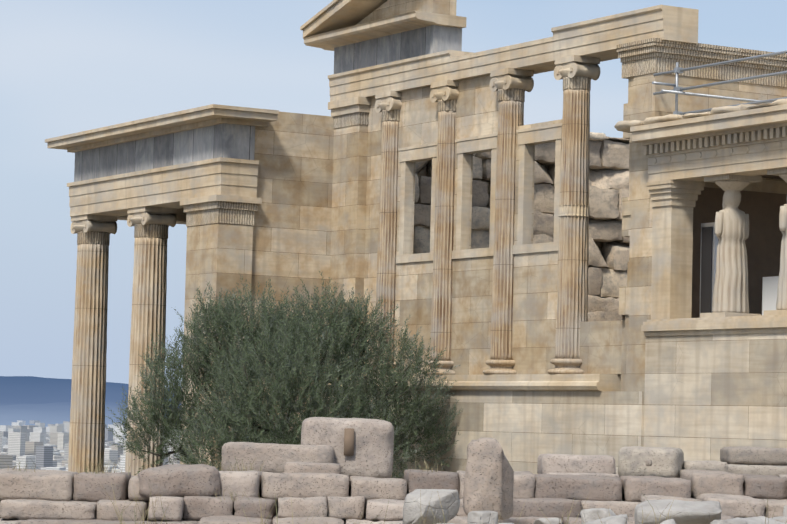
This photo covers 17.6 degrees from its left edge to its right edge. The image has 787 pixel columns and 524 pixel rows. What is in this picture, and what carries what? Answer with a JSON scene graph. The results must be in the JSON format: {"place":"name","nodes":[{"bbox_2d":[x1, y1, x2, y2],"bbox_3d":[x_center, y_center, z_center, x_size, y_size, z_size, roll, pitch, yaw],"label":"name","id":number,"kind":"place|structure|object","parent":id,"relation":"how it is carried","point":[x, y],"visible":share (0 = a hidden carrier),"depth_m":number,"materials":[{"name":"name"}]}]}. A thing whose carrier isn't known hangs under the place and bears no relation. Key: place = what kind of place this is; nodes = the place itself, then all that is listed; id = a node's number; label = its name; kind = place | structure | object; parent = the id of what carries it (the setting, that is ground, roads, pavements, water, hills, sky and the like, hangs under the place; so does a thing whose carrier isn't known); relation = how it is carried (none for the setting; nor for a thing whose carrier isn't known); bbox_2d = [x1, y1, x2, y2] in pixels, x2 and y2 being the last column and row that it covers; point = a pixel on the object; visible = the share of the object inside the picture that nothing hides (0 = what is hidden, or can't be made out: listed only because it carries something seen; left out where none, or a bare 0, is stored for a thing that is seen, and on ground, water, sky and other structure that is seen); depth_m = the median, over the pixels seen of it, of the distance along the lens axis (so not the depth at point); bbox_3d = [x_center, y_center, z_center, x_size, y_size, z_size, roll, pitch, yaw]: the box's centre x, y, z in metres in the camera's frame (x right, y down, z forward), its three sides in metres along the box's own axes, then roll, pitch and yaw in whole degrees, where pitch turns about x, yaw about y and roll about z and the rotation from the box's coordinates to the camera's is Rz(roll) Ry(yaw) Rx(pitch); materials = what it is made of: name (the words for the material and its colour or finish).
{"place":"outdoors","nodes":[
{"label":"outdoors","id":0,"kind":"place"},
{"bbox_2d":[0,376,180,427],"bbox_3d":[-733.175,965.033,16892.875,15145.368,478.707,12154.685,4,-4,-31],"label":"mountains","id":1,"kind":"structure","parent":0,"point":[46,401],"depth_m":19022.28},
{"bbox_2d":[105,271,461,478],"bbox_3d":[-1.877,3.198,47.445,6.013,5.912,5.768,4,-4,-31],"label":"olive tree","id":2,"kind":"object","parent":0,"point":[297,348],"depth_m":46.69,"materials":[{"name":"green plant"}]},
{"bbox_2d":[0,0,786,386],"label":"sky","id":3,"kind":"structure","parent":0,"point":[67,67],"materials":[{"name":"blue"}]},
{"bbox_3d":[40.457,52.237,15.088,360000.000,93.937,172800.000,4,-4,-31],"label":"ground","id":4,"kind":"structure","parent":0,"visible":0},
{"bbox_2d":[0,420,179,471],"bbox_3d":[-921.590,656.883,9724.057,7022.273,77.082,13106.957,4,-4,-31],"label":"city blocks","id":5,"kind":"structure","parent":4,"relation":"on","point":[41,445],"depth_m":4518.28,"materials":[{"name":"white concrete"}]},
{"bbox_2d":[45,0,786,478],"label":"ancient temple","id":6,"kind":"structure","parent":4,"relation":"on","point":[541,282],"depth_m":47.47,"materials":[{"name":"stone"}]},
{"bbox_2d":[652,50,786,114],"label":"scaffold rail","id":7,"kind":"object","parent":6,"relation":"on","point":[676,90],"visible":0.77,"depth_m":41.66,"materials":[{"name":"metal"}]},
{"bbox_2d":[699,222,778,317],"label":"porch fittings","id":8,"kind":"object","parent":6,"relation":"on","point":[709,244],"visible":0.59,"depth_m":42.07,"materials":[{"name":"silver metal"}]},
{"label":"terrace","id":9,"kind":"structure","parent":0,"visible":0},
{"bbox_2d":[0,417,786,523],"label":"foreground stones","id":10,"kind":"object","parent":9,"relation":"on","point":[343,467],"visible":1,"depth_m":34.67,"materials":[{"name":"stone"}]},
{"bbox_2d":[3,456,786,523],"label":"dry grass","id":11,"kind":"structure","parent":9,"relation":"on","point":[231,493],"depth_m":27.55,"materials":[{"name":"beige plant"}]}
]}

